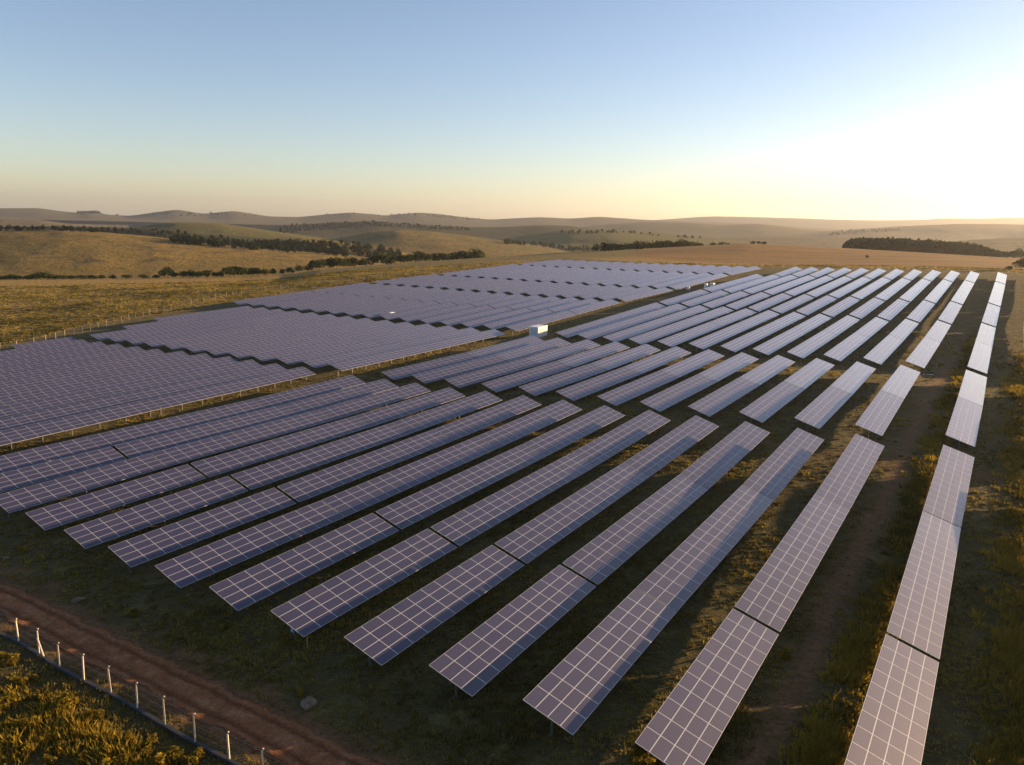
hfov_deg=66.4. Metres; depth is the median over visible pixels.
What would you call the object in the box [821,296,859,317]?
solar table
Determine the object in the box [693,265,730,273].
solar table
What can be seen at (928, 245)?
plantation wood
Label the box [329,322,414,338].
solar table
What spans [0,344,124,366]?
solar table
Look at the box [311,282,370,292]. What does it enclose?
solar table
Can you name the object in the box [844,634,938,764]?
solar table
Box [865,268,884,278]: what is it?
solar table
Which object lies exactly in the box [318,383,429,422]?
solar table
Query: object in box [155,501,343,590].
solar table
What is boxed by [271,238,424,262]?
hill
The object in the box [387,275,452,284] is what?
solar table
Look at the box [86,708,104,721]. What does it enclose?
shrub
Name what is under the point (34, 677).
shrub
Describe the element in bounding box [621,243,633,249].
tree
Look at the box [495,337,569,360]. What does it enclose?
solar table
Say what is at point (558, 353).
solar table
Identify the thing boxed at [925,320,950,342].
solar table
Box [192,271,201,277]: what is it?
tree
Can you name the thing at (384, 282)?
solar table
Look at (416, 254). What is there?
tree
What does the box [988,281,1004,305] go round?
solar table
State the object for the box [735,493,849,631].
solar table
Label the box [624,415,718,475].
solar table
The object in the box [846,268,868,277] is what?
solar table
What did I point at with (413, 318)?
solar table
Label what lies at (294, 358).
solar table
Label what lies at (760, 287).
solar table
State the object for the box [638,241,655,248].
tree
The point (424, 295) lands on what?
solar table
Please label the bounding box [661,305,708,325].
solar table
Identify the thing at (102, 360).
solar table
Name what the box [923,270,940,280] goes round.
solar table
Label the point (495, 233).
hill
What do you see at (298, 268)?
tree
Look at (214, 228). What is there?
hill
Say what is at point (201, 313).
solar table
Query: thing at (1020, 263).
tree
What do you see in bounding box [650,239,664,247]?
tree
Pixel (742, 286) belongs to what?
solar table
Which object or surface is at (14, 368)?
solar table
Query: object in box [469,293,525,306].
solar table
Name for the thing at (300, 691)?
shrub
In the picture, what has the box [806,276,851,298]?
solar table
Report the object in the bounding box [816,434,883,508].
solar table
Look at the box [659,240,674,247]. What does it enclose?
tree
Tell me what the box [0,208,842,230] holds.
ridge
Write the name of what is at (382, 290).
solar table
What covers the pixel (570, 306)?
solar table
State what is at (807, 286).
solar table
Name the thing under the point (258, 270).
tree
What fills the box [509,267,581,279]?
solar table
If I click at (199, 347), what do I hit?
solar table
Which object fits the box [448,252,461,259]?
tree
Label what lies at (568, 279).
solar table
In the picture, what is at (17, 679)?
shrub
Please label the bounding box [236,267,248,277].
tree
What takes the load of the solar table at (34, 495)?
on the ground at (808, 686)
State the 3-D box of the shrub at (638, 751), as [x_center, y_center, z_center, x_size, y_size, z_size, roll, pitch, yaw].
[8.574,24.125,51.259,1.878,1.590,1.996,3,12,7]
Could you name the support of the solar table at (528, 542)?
on the ground at (808, 686)
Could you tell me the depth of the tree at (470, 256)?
638.65 m
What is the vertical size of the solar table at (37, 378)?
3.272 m
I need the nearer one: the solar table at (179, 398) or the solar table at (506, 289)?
the solar table at (179, 398)
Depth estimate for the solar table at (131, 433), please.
127.73 m
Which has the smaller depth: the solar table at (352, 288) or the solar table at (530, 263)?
the solar table at (352, 288)
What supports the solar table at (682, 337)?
on the ground at (808, 686)
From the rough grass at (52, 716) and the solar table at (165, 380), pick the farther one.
the solar table at (165, 380)
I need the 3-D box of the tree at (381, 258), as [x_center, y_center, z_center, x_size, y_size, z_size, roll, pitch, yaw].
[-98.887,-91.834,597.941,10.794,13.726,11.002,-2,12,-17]
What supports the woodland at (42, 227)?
on the hill at (24, 252)
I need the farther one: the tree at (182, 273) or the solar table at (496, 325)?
the tree at (182, 273)
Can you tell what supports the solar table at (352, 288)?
on the ground at (808, 686)
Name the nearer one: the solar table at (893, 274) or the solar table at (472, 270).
the solar table at (893, 274)
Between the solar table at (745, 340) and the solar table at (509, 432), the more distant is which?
the solar table at (745, 340)
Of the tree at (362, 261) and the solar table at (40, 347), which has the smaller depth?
the solar table at (40, 347)
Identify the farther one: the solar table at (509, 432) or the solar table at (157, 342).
the solar table at (157, 342)
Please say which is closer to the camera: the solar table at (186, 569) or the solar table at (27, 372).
the solar table at (186, 569)
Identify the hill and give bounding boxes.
[0,218,128,227]
[0,229,401,279]
[3,226,289,248]
[139,222,329,239]
[253,221,589,239]
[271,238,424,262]
[330,230,566,260]
[498,229,775,251]
[582,222,824,237]
[716,236,946,247]
[787,224,1023,240]
[951,238,1023,257]
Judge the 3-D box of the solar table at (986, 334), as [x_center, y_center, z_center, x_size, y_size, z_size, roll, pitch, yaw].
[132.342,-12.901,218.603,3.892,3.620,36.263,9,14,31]
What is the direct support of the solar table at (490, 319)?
on the ground at (808, 686)
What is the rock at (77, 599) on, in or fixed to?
on the ground at (808, 686)
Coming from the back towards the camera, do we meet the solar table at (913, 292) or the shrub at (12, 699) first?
the solar table at (913, 292)
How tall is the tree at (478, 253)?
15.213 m
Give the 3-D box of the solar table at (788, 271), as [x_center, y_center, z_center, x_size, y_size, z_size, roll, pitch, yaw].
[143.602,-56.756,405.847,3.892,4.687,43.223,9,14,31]
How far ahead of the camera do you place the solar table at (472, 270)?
433.54 m
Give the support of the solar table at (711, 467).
on the ground at (808, 686)
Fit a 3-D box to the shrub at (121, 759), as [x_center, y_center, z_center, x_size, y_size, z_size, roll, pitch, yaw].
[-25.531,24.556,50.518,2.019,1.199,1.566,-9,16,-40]
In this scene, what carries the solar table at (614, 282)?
on the ground at (808, 686)
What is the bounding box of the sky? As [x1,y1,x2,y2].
[0,0,1023,219]
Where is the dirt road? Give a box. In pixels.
[0,584,381,764]
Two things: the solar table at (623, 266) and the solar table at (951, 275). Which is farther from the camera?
the solar table at (623, 266)
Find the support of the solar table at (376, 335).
on the ground at (808, 686)
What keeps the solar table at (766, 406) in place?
on the ground at (808, 686)
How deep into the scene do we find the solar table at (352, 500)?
101.76 m
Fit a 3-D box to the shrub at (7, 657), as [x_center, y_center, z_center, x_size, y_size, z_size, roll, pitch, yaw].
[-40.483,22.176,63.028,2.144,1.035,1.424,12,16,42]
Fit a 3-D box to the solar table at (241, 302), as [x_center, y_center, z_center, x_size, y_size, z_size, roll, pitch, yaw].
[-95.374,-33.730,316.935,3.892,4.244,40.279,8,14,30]
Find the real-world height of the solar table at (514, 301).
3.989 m
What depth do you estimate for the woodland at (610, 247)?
1341.04 m
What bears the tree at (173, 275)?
on the ground at (808, 686)
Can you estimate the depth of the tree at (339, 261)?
568.35 m
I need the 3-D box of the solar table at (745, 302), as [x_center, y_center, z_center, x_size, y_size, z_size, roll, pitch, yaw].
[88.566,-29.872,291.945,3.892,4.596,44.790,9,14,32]
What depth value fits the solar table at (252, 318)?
256.40 m
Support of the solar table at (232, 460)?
on the ground at (808, 686)
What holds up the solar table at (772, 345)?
on the ground at (808, 686)
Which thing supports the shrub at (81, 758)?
on the ground at (808, 686)
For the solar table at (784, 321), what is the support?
on the ground at (808, 686)
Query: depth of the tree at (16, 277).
489.55 m
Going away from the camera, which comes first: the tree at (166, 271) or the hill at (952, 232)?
the tree at (166, 271)
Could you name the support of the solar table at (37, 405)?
on the ground at (808, 686)
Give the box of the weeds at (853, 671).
[777,335,976,764]
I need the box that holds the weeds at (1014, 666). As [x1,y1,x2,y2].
[0,346,1023,764]
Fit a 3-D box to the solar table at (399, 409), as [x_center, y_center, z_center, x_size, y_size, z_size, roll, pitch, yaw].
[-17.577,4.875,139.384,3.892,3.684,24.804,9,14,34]
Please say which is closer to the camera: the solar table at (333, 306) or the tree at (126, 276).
the solar table at (333, 306)
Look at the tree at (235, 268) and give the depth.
523.44 m
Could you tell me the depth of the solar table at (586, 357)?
184.37 m
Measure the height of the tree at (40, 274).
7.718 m
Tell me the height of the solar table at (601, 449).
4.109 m
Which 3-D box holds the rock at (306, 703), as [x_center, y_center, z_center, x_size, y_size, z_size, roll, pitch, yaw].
[-14.971,23.526,57.422,1.350,0.745,1.367,10,14,34]
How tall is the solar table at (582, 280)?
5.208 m
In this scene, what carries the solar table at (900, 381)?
on the ground at (808, 686)
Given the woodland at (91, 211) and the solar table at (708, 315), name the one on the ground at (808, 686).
the solar table at (708, 315)
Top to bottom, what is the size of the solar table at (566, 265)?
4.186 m
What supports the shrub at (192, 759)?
on the ground at (808, 686)
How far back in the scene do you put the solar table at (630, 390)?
148.60 m
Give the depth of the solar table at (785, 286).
339.62 m
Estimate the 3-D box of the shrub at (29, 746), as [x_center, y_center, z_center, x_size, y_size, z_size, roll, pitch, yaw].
[-32.579,24.425,52.111,1.374,0.886,1.460,-10,16,-42]
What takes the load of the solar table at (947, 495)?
on the ground at (808, 686)
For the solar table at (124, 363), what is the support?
on the ground at (808, 686)
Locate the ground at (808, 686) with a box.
[0,220,1023,764]
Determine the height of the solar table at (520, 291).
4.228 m
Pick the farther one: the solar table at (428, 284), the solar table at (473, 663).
the solar table at (428, 284)
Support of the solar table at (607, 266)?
on the ground at (808, 686)
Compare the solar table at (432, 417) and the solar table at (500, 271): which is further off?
the solar table at (500, 271)
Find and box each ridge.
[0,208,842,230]
[663,216,1023,229]
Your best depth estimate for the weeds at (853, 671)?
65.98 m
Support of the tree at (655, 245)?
on the ground at (808, 686)
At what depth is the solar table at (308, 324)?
243.33 m
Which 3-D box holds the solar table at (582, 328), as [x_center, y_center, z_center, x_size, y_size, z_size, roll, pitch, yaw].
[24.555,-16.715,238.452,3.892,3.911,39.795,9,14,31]
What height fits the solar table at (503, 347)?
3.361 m
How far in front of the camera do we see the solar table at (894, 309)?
263.39 m
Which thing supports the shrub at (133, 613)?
on the ground at (808, 686)
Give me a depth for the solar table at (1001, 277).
354.44 m
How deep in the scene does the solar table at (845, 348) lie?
195.44 m
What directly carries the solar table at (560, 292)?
on the ground at (808, 686)
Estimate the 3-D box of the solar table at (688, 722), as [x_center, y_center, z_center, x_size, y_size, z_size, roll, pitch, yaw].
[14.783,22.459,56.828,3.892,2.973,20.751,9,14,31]
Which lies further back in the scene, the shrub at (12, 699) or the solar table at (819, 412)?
the solar table at (819, 412)
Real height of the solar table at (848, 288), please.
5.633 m
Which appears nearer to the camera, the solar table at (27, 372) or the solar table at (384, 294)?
the solar table at (27, 372)
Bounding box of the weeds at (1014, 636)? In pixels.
[960,362,1023,764]
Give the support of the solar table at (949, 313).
on the ground at (808, 686)
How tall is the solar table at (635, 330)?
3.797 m
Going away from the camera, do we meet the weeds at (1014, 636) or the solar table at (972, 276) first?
the weeds at (1014, 636)
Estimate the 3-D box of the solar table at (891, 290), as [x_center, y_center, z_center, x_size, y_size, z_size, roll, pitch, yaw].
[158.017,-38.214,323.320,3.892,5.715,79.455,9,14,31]
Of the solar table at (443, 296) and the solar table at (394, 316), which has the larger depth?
the solar table at (443, 296)
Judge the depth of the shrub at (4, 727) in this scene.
54.48 m
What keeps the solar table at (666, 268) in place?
on the ground at (808, 686)
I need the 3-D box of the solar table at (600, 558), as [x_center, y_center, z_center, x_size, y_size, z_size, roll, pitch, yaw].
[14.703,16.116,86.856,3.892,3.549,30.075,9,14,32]
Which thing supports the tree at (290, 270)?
on the ground at (808, 686)
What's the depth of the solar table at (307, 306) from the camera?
297.32 m
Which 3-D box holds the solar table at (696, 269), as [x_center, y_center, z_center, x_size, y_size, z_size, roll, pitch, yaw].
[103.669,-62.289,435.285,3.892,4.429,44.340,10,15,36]
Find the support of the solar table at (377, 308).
on the ground at (808, 686)
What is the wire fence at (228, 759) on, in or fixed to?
on the ground at (808, 686)
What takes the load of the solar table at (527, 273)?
on the ground at (808, 686)
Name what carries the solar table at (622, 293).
on the ground at (808, 686)
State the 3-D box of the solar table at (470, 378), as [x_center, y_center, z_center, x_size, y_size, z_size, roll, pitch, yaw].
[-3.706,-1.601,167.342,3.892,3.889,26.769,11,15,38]
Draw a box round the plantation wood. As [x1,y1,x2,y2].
[842,237,1007,257]
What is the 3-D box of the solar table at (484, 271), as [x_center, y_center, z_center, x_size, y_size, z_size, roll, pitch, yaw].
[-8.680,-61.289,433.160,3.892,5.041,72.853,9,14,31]
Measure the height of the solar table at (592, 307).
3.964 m
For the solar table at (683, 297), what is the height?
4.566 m
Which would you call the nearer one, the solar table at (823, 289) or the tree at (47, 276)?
the solar table at (823, 289)
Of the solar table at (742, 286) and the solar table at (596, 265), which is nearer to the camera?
the solar table at (742, 286)
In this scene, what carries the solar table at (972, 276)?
on the ground at (808, 686)
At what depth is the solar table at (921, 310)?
258.81 m
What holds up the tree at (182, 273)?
on the ground at (808, 686)
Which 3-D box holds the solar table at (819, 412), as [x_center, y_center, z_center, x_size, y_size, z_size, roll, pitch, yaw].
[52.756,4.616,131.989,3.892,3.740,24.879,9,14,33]
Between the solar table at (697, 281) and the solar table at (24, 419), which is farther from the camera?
the solar table at (697, 281)
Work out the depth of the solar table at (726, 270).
425.06 m
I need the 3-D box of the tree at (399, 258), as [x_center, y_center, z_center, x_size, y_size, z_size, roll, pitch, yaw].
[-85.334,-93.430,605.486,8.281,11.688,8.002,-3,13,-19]
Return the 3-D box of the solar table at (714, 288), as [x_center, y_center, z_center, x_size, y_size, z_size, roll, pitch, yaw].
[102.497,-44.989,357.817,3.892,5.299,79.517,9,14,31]
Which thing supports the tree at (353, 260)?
on the ground at (808, 686)
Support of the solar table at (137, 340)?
on the ground at (808, 686)
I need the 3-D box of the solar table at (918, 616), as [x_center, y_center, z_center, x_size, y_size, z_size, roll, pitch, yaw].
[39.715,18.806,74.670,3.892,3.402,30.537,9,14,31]
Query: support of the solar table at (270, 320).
on the ground at (808, 686)
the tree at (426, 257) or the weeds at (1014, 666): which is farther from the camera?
the tree at (426, 257)
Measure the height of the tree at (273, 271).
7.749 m
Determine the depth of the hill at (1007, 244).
1551.03 m
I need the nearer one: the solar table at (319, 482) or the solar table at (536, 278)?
the solar table at (319, 482)
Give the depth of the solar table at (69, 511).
94.56 m
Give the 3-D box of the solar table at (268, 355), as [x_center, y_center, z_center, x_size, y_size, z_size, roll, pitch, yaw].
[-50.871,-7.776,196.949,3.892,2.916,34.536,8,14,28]
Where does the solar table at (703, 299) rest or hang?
on the ground at (808, 686)
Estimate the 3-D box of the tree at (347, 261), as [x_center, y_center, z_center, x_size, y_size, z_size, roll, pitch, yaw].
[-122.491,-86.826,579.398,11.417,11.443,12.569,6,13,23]
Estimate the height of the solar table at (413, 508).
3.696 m
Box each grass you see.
[0,261,1023,344]
[0,674,185,764]
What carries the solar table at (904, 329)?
on the ground at (808, 686)
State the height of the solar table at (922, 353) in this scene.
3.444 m
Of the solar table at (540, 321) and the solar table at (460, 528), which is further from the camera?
the solar table at (540, 321)
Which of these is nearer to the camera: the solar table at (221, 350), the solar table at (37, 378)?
the solar table at (37, 378)
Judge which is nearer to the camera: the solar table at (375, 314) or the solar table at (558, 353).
the solar table at (558, 353)
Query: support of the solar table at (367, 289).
on the ground at (808, 686)
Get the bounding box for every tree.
[9,275,21,279]
[26,273,45,279]
[29,271,48,279]
[40,274,55,279]
[55,275,69,279]
[75,275,88,279]
[121,274,131,278]
[158,266,173,275]
[170,272,178,276]
[177,271,186,276]
[184,269,194,278]
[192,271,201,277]
[202,270,212,276]
[215,271,223,276]
[221,266,236,277]
[230,266,242,277]
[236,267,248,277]
[246,267,255,276]
[254,267,261,273]
[261,269,270,274]
[269,268,276,273]
[285,267,294,273]
[294,265,304,270]
[302,265,312,271]
[310,259,325,267]
[321,258,335,267]
[328,257,344,266]
[339,257,352,267]
[347,256,358,266]
[356,258,368,265]
[365,254,377,264]
[375,253,389,262]
[386,253,396,263]
[396,254,406,262]
[403,254,415,261]
[412,251,424,261]
[418,253,432,260]
[429,252,444,260]
[440,253,448,259]
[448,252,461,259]
[456,250,469,258]
[463,252,475,258]
[468,248,486,257]
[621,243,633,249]
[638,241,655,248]
[647,242,658,247]
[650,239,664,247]
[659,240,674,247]
[675,239,694,246]
[999,251,1011,257]
[1010,248,1023,257]
[1011,258,1023,270]
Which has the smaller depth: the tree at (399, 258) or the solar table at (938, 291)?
the solar table at (938, 291)
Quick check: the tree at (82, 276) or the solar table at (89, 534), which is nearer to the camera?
the solar table at (89, 534)
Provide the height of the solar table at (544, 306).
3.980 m
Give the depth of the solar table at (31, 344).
209.71 m
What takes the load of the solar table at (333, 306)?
on the ground at (808, 686)
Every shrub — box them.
[0,651,19,666]
[0,688,21,708]
[1,721,13,730]
[9,742,34,752]
[12,675,27,685]
[12,714,42,730]
[17,545,26,552]
[26,672,38,682]
[36,690,51,702]
[43,753,57,764]
[44,740,65,753]
[53,691,79,709]
[74,750,89,764]
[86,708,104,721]
[99,752,133,764]
[121,731,135,743]
[123,606,143,616]
[138,733,159,755]
[151,745,183,764]
[180,747,204,764]
[218,621,231,631]
[295,685,304,696]
[629,732,655,763]
[775,645,791,659]
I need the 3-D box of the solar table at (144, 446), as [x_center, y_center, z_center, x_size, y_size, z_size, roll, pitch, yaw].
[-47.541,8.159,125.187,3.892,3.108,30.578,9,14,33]
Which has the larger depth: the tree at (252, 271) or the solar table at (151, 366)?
the tree at (252, 271)
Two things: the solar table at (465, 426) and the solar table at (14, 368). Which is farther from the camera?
the solar table at (14, 368)
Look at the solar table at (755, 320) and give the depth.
245.56 m
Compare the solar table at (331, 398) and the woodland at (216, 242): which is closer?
the solar table at (331, 398)
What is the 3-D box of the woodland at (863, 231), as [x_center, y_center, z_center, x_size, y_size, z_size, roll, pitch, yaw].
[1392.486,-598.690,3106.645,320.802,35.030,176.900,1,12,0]
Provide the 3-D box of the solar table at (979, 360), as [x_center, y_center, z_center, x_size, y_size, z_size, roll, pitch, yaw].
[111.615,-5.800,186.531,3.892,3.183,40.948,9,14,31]
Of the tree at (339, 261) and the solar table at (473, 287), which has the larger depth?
the tree at (339, 261)
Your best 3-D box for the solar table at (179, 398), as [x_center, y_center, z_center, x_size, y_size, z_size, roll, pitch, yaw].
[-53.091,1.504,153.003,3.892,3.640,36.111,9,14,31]
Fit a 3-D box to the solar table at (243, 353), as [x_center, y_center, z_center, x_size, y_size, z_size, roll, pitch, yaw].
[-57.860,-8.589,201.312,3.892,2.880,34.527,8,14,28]
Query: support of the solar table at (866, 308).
on the ground at (808, 686)
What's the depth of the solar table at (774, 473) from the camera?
103.44 m
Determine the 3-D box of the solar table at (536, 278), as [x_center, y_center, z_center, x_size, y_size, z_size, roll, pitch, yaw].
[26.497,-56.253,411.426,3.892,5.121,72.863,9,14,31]
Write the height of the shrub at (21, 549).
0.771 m
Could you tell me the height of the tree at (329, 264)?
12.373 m
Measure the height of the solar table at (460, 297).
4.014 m
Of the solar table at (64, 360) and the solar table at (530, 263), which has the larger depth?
the solar table at (530, 263)
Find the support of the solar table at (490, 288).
on the ground at (808, 686)
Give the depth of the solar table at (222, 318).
260.92 m
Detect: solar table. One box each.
[0,339,87,355]
[0,341,105,361]
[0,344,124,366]
[0,362,39,373]
[0,365,60,380]
[0,369,81,388]
[0,372,103,396]
[0,385,79,406]
[0,389,104,417]
[0,394,131,430]
[0,399,161,449]
[0,437,99,472]
[0,447,126,492]
[0,454,166,518]
[12,337,75,348]
[26,464,205,534]
[35,346,144,366]
[55,349,164,369]
[64,476,247,551]
[71,356,237,391]
[75,351,189,373]
[86,400,264,448]
[90,320,199,341]
[96,359,261,396]
[98,353,213,377]
[107,322,216,343]
[108,488,295,570]
[115,405,296,458]
[122,363,286,401]
[123,307,267,328]
[125,324,234,346]
[143,326,252,348]
[149,367,314,414]
[150,410,332,470]
[154,306,252,320]
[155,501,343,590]
[164,328,272,351]
[184,330,292,354]
[191,417,368,481]
[195,309,284,323]
[205,333,312,357]
[209,513,398,613]
[212,310,301,325]
[228,335,335,360]
[230,312,318,327]
[231,423,409,493]
[233,290,313,305]
[247,291,327,307]
[248,314,336,329]
[251,337,357,363]
[252,375,364,409]
[263,293,341,308]
[267,316,355,331]
[271,529,456,639]
[276,340,382,367]
[277,294,357,310]
[277,429,452,505]
[284,379,397,414]
[286,318,374,334]
[294,295,372,311]
[303,342,405,370]
[307,320,393,336]
[309,296,387,313]
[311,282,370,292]
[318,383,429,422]
[321,437,496,516]
[325,283,384,293]
[327,298,405,315]
[328,344,432,375]
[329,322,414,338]
[339,284,398,294]
[344,545,523,666]
[345,299,421,315]
[350,324,435,341]
[354,285,412,295]
[354,387,464,430]
[362,301,438,317]
[370,286,427,297]
[373,326,457,344]
[374,274,439,284]
[376,444,544,528]
[380,302,457,320]
[382,352,478,381]
[385,287,442,298]
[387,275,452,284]
[393,391,501,437]
[399,304,474,322]
[399,327,480,346]
[400,289,458,300]
[401,276,466,286]
[412,355,506,385]
[415,276,479,286]
[418,290,474,301]
[419,305,494,324]
[423,329,504,352]
[429,565,595,696]
[430,277,493,288]
[431,453,595,545]
[434,291,490,303]
[435,395,540,444]
[440,307,513,326]
[441,264,519,275]
[444,278,507,288]
[445,357,539,389]
[453,292,507,304]
[455,264,529,275]
[460,279,522,290]
[461,308,533,327]
[468,265,542,276]
[468,335,543,357]
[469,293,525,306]
[476,280,537,291]
[477,400,581,447]
[481,360,571,393]
[482,266,555,278]
[484,309,554,329]
[489,295,542,308]
[492,281,553,293]
[495,266,567,278]
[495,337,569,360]
[495,463,649,563]
[506,310,576,334]
[507,296,560,309]
[508,282,569,294]
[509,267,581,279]
[519,259,563,264]
[519,363,606,397]
[523,268,595,280]
[523,588,675,736]
[524,405,624,456]
[525,283,585,295]
[526,339,599,366]
[527,297,580,311]
[532,260,573,265]
[538,268,607,281]
[542,284,601,296]
[544,260,586,265]
[548,298,599,312]
[553,269,621,282]
[555,315,624,338]
[556,261,597,266]
[556,366,640,400]
[559,342,629,369]
[561,285,618,297]
[563,474,707,584]
[569,261,610,267]
[569,269,636,283]
[569,299,619,313]
[572,410,670,465]
[578,316,646,340]
[579,286,636,298]
[581,262,621,268]
[585,270,650,284]
[593,344,659,374]
[595,262,635,268]
[597,370,677,406]
[598,286,653,299]
[601,271,664,285]
[603,318,670,343]
[608,263,646,269]
[615,303,665,318]
[617,287,672,303]
[618,271,680,286]
[621,263,660,270]
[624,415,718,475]
[625,346,690,377]
[629,320,696,346]
[634,272,696,287]
[635,609,778,764]
[636,264,674,270]
[637,485,773,611]
[638,304,687,322]
[640,374,715,411]
[649,264,688,271]
[651,272,710,288]
[658,322,721,348]
[659,289,709,305]
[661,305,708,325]
[662,349,723,377]
[664,265,701,271]
[669,273,727,289]
[679,265,715,272]
[680,421,769,488]
[681,290,729,306]
[685,306,733,327]
[688,377,759,416]
[689,324,748,351]
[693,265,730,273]
[699,352,757,381]
[702,291,749,310]
[704,274,763,292]
[709,266,745,273]
[710,308,756,329]
[721,326,776,353]
[723,274,779,294]
[724,266,761,274]
[726,292,770,309]
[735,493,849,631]
[737,310,779,328]
[740,381,804,423]
[741,355,794,384]
[743,275,797,296]
[744,428,823,499]
[748,293,791,314]
[753,328,805,357]
[763,275,814,294]
[765,312,805,330]
[771,294,813,312]
[776,267,801,278]
[784,358,833,388]
[785,276,833,295]
[788,330,836,360]
[792,267,818,276]
[794,314,830,332]
[795,386,851,431]
[796,295,836,314]
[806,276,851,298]
[810,267,834,277]
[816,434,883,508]
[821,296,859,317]
[824,315,858,335]
[824,333,868,363]
[828,267,850,277]
[828,277,871,297]
[831,362,874,394]
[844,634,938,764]
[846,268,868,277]
[850,298,884,318]
[851,277,890,298]
[855,317,888,337]
[855,390,903,438]
[863,335,903,366]
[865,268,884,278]
[875,278,910,300]
[878,299,909,319]
[881,365,919,398]
[884,269,903,279]
[887,511,960,658]
[889,319,918,339]
[900,279,930,301]
[903,269,921,279]
[906,337,939,369]
[907,300,934,321]
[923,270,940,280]
[923,444,973,526]
[925,279,952,302]
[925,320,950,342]
[938,301,961,323]
[944,270,959,281]
[946,397,982,448]
[951,280,973,303]
[958,370,986,405]
[965,271,978,282]
[967,341,991,373]
[976,323,995,345]
[982,303,999,326]
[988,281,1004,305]
[995,272,1006,283]
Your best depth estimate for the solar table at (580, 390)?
153.11 m
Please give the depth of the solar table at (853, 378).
152.71 m
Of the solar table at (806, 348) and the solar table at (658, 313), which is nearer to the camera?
the solar table at (806, 348)
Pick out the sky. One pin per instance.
(482, 109)
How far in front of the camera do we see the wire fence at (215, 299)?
312.24 m
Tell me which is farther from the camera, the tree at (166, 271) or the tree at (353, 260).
the tree at (353, 260)
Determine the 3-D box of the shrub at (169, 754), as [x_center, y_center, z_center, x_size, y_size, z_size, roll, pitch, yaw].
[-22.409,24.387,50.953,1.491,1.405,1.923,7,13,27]
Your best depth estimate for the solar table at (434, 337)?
216.83 m
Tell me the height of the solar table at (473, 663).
2.889 m
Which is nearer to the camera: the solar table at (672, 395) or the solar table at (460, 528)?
the solar table at (460, 528)
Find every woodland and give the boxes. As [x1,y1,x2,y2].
[0,224,333,251]
[77,210,100,213]
[103,212,479,219]
[169,233,401,257]
[279,220,469,232]
[503,238,647,250]
[560,228,700,237]
[829,228,899,234]
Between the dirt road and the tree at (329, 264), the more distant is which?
the tree at (329, 264)
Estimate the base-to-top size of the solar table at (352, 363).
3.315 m
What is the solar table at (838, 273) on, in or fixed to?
on the ground at (808, 686)
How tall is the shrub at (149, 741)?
1.001 m
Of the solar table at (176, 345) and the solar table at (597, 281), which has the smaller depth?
the solar table at (176, 345)
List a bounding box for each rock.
[70,597,85,602]
[300,696,317,709]
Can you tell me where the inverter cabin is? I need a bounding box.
[524,324,547,337]
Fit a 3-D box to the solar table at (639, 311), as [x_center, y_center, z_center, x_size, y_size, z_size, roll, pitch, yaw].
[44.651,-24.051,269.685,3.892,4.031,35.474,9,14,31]
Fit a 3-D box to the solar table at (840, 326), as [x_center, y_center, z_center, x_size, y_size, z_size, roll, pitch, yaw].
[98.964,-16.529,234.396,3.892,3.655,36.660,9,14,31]
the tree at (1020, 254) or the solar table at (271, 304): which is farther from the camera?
the tree at (1020, 254)
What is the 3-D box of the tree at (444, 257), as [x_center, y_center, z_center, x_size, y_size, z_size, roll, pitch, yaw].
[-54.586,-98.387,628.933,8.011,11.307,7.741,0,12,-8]
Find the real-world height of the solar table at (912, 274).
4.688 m
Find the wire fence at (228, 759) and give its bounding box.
[0,615,280,764]
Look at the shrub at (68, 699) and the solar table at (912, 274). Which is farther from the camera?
the solar table at (912, 274)
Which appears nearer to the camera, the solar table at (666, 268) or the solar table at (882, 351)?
the solar table at (882, 351)
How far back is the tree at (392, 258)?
608.42 m
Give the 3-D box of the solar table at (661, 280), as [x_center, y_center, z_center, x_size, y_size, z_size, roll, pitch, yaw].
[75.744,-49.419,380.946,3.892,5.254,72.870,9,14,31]
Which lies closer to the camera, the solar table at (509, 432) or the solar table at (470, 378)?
the solar table at (509, 432)
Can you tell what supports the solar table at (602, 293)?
on the ground at (808, 686)
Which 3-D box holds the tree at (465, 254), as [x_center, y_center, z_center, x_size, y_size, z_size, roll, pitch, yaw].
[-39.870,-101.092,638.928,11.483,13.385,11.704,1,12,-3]
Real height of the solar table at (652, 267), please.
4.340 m
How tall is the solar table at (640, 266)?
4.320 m
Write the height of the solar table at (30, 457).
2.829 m
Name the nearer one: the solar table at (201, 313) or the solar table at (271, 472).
the solar table at (271, 472)
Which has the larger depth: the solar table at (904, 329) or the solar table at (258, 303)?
the solar table at (258, 303)
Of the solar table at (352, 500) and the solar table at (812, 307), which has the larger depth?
the solar table at (812, 307)
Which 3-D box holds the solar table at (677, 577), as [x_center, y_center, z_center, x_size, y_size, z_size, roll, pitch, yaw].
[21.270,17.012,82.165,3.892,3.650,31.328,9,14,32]
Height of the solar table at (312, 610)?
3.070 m
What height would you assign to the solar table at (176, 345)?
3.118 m
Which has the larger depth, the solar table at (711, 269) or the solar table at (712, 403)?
the solar table at (711, 269)
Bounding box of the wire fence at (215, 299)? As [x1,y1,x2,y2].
[0,259,559,350]

